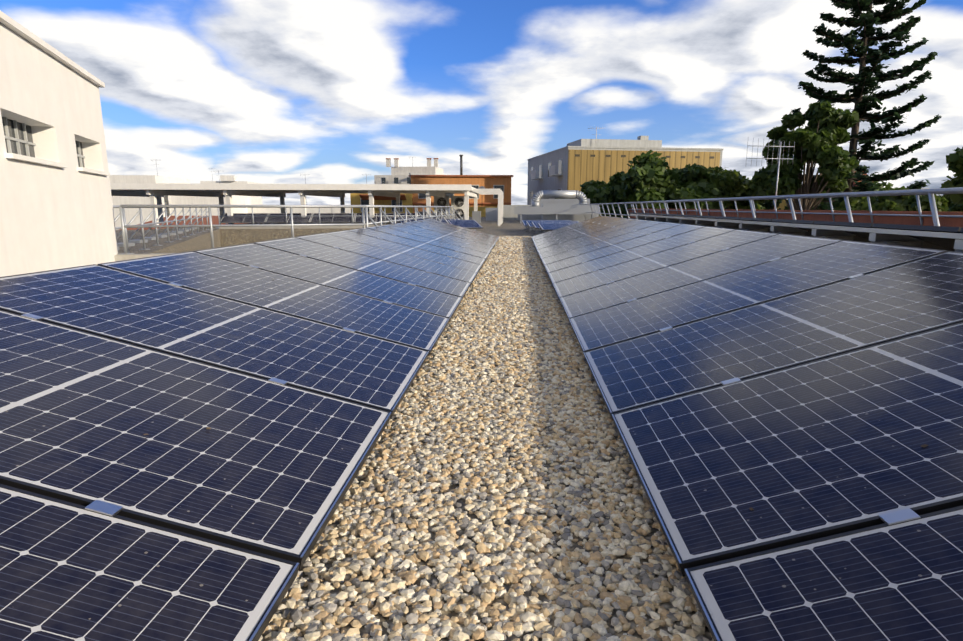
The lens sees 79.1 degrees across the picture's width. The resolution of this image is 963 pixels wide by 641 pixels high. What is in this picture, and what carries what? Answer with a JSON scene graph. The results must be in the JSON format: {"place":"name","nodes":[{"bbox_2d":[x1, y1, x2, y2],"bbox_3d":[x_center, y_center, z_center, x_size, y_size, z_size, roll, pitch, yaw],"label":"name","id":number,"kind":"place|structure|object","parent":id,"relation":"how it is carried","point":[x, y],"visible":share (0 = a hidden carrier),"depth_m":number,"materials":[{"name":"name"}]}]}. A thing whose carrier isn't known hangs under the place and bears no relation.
{"place":"outdoors","nodes":[
{"label":"outdoors","id":0,"kind":"place"},
{"bbox_2d":[109,159,386,229],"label":"blocks","id":1,"kind":"structure","parent":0,"point":[130,213],"depth_m":90.08,"materials":[{"name":"concrete"}]},
{"bbox_2d":[374,157,442,183],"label":"white building","id":2,"kind":"structure","parent":0,"point":[399,175],"depth_m":141.84,"materials":[{"name":"paint"}]},
{"bbox_2d":[0,0,962,204],"label":"sky","id":3,"kind":"structure","parent":0,"point":[257,91],"materials":[{"name":"blue"}]},
{"bbox_2d":[777,171,941,209],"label":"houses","id":4,"kind":"structure","parent":0,"point":[783,204],"depth_m":98.35,"materials":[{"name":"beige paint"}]},
{"label":"street ground","id":5,"kind":"structure","parent":0,"visible":0},
{"bbox_2d":[0,11,117,276],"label":"building wall","id":6,"kind":"structure","parent":5,"relation":"on","point":[56,208],"depth_m":7.29,"materials":[{"name":"beige paint"}]},
{"bbox_2d":[116,229,220,253],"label":"roof slab","id":7,"kind":"structure","parent":5,"relation":"on","point":[200,241],"depth_m":17.96,"materials":[{"name":"beige concrete"}]},
{"bbox_2d":[113,205,214,252],"bbox_3d":[-9.663,-2.986,17.786,1.082,0.987,16.956,-4,12,-18],"label":"well railing","id":8,"kind":"object","parent":7,"relation":"on","point":[144,239],"visible":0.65,"depth_m":15.83,"materials":[{"name":"grey metal"}]},
{"bbox_2d":[119,216,311,229],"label":"tile roof","id":9,"kind":"structure","parent":5,"relation":"on","point":[215,220],"depth_m":54.78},
{"bbox_2d":[150,217,711,640],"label":"roof surface","id":10,"kind":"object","parent":5,"relation":"on","point":[230,237],"depth_m":1.75,"materials":[{"name":"grey concrete"}]},
{"bbox_2d":[114,225,379,260],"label":"lightwell kerb","id":11,"kind":"structure","parent":10,"relation":"on","point":[117,257],"depth_m":25.94,"materials":[{"name":"concrete"}]},
{"bbox_2d":[118,205,367,254],"bbox_3d":[-4.074,-1.640,10.383,4.249,0.825,0.208,-4,12,-18],"label":"well railing","id":12,"kind":"object","parent":11,"relation":"on","point":[209,207],"visible":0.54,"depth_m":10.21,"materials":[{"name":"grey metal"}]},
{"bbox_2d":[216,207,448,228],"bbox_3d":[-6.743,-4.728,26.744,10.659,0.987,1.024,-1,11,-6],"label":"well railing","id":13,"kind":"object","parent":11,"relation":"on","point":[286,216],"visible":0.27,"depth_m":26.26,"materials":[{"name":"grey metal"}]},
{"bbox_2d":[362,205,462,227],"bbox_3d":[-1.413,-3.283,18.864,0.855,0.837,16.255,1,11,3],"label":"well railing","id":14,"kind":"object","parent":11,"relation":"on","point":[395,212],"visible":0.44,"depth_m":15.07,"materials":[{"name":"grey metal"}]},
{"bbox_2d":[0,219,498,640],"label":"solar array","id":15,"kind":"object","parent":10,"relation":"on","point":[180,522],"visible":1,"depth_m":2.03,"materials":[{"name":"blue glass"}]},
{"bbox_2d":[110,183,502,225],"bbox_3d":[-9.597,-6.312,32.074,22.476,2.040,7.970,-1,11,-5],"label":"pergola canopy","id":16,"kind":"object","parent":10,"relation":"on","point":[155,192],"visible":0.9,"depth_m":28.95,"materials":[{"name":"white paint"}]},
{"bbox_2d":[221,213,439,224],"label":"solar rows","id":17,"kind":"object","parent":10,"relation":"on","point":[335,217],"visible":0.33,"depth_m":28.79,"materials":[{"name":"blue glass"}]},
{"bbox_2d":[389,217,482,231],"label":"solar panels","id":18,"kind":"object","parent":10,"relation":"on","point":[472,224],"visible":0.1,"depth_m":21.60,"materials":[{"name":"blue glass"}]},
{"bbox_2d":[434,196,448,218],"bbox_3d":[-2.460,-6.860,36.019,0.950,1.610,0.830,-1,11,-4],"label":"ac unit","id":19,"kind":"object","parent":10,"relation":"on","point":[441,201],"visible":0.56,"depth_m":35.57,"materials":[{"name":"white paint"}]},
{"bbox_2d":[451,196,464,219],"bbox_3d":[-1.400,-6.886,36.153,0.950,1.610,0.830,-1,11,-4],"label":"ac unit","id":20,"kind":"object","parent":10,"relation":"on","point":[457,202],"visible":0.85,"depth_m":35.74,"materials":[{"name":"white paint"}]},
{"bbox_2d":[258,236,713,640],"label":"gravel pebbles","id":21,"kind":"object","parent":10,"relation":"on","point":[529,292],"visible":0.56,"depth_m":1.83,"materials":[{"name":"beige gravel"}]},
{"bbox_2d":[472,205,530,222],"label":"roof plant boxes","id":22,"kind":"object","parent":10,"relation":"on","point":[492,213],"visible":0.62,"depth_m":41.94,"materials":[{"name":"grey metal"}]},
{"bbox_2d":[116,250,928,520],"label":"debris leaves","id":23,"kind":"object","parent":10,"relation":"on","point":[924,445],"visible":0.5,"depth_m":1.95,"materials":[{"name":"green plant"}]},
{"bbox_2d":[521,220,578,233],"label":"solar panels","id":24,"kind":"object","parent":10,"relation":"on","point":[545,225],"visible":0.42,"depth_m":21.55,"materials":[{"name":"blue glass"}]},
{"bbox_2d":[514,190,599,222],"bbox_3d":[4.729,-7.383,37.681,5.150,2.003,7.025,1,11,3],"label":"ventilation duct","id":25,"kind":"object","parent":10,"relation":"on","point":[539,208],"visible":0.85,"depth_m":35.46,"materials":[{"name":"grey metal"}]},
{"bbox_2d":[531,216,962,640],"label":"solar array","id":26,"kind":"object","parent":10,"relation":"on","point":[814,382],"visible":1,"depth_m":2.01,"materials":[{"name":"blue glass"}]},
{"bbox_2d":[577,187,962,225],"bbox_3d":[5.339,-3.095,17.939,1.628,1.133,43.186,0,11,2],"label":"railing","id":27,"kind":"object","parent":10,"relation":"on","point":[929,192],"visible":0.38,"depth_m":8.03,"materials":[{"name":"grey metal"}]},
{"bbox_2d":[629,212,962,252],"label":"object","id":28,"kind":"object","parent":10,"relation":"on","point":[938,237],"visible":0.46,"depth_m":6.23,"materials":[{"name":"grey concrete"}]},
{"bbox_2d":[350,155,512,216],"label":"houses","id":29,"kind":"structure","parent":5,"relation":"on","point":[500,182],"depth_m":61.51,"materials":[{"name":"brick"}]},
{"bbox_2d":[555,180,610,198],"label":"broadleaf tree","id":30,"kind":"object","parent":5,"relation":"on","point":[586,185],"visible":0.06,"depth_m":50.44,"materials":[{"name":"green plant"}]},
{"bbox_2d":[527,127,722,204],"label":"gold building","id":31,"kind":"structure","parent":5,"relation":"on","point":[573,165],"depth_m":59.31,"materials":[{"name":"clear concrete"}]},
{"bbox_2d":[582,150,722,217],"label":"broadleaf tree","id":32,"kind":"object","parent":5,"relation":"on","point":[647,176],"visible":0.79,"depth_m":41.47,"materials":[{"name":"green plant"}]},
{"bbox_2d":[666,164,774,209],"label":"broadleaf tree","id":33,"kind":"object","parent":5,"relation":"on","point":[730,184],"visible":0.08,"depth_m":44.24,"materials":[{"name":"green plant"}]},
{"bbox_2d":[722,167,784,206],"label":"tree","id":34,"kind":"object","parent":5,"relation":"on","point":[771,202],"visible":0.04,"depth_m":57.83,"materials":[{"name":"green plant"}]},
{"bbox_2d":[755,202,766,209],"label":"bush","id":35,"kind":"object","parent":5,"relation":"on","point":[759,207],"depth_m":52.11,"materials":[{"name":"green plant"}]},
{"bbox_2d":[627,208,962,227],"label":"parapet","id":36,"kind":"structure","parent":5,"relation":"on","point":[928,221],"depth_m":14.15,"materials":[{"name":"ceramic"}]},
{"bbox_2d":[746,138,794,209],"bbox_3d":[9.719,-4.645,19.854,1.754,3.030,0.282,-1,11,-4],"label":"antenna","id":37,"kind":"object","parent":36,"relation":"on","point":[779,151],"visible":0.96,"depth_m":19.67,"materials":[{"name":"grey metal"}]},
{"bbox_2d":[752,100,859,209],"bbox_3d":[22.029,-6.144,40.092,6.036,16.662,6.580,1,11,3],"label":"tall tree","id":38,"kind":"object","parent":5,"relation":"on","point":[820,136],"visible":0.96,"depth_m":38.13,"materials":[{"name":"green plant"}]},
{"bbox_2d":[784,181,892,209],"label":"tree","id":39,"kind":"object","parent":5,"relation":"on","point":[880,186],"visible":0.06,"depth_m":52.51,"materials":[{"name":"green plant"}]},
{"bbox_2d":[759,0,941,209],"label":"norfolk pine tree","id":40,"kind":"object","parent":5,"relation":"on","point":[862,82],"visible":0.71,"depth_m":40.43,"materials":[{"name":"green plant"}]},
{"bbox_2d":[869,187,896,198],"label":"small tree","id":41,"kind":"object","parent":5,"relation":"on","point":[882,190],"visible":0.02,"depth_m":49.40,"materials":[{"name":"green plant"}]},
{"bbox_2d":[835,186,960,211],"bbox_3d":[26.826,-3.123,38.541,7.006,11.335,6.463,1,11,3],"label":"hedge","id":42,"kind":"object","parent":5,"relation":"on","point":[900,203],"visible":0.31,"depth_m":36.62,"materials":[{"name":"green plant"}]},
{"bbox_2d":[939,195,962,211],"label":"bush","id":43,"kind":"object","parent":5,"relation":"on","point":[952,206],"visible":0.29,"depth_m":59.27,"materials":[{"name":"green plant"}]},
{"bbox_2d":[940,147,962,204],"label":"tree","id":44,"kind":"object","parent":5,"relation":"on","point":[954,161],"visible":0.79,"depth_m":29.59,"materials":[{"name":"green plant"}]}
]}

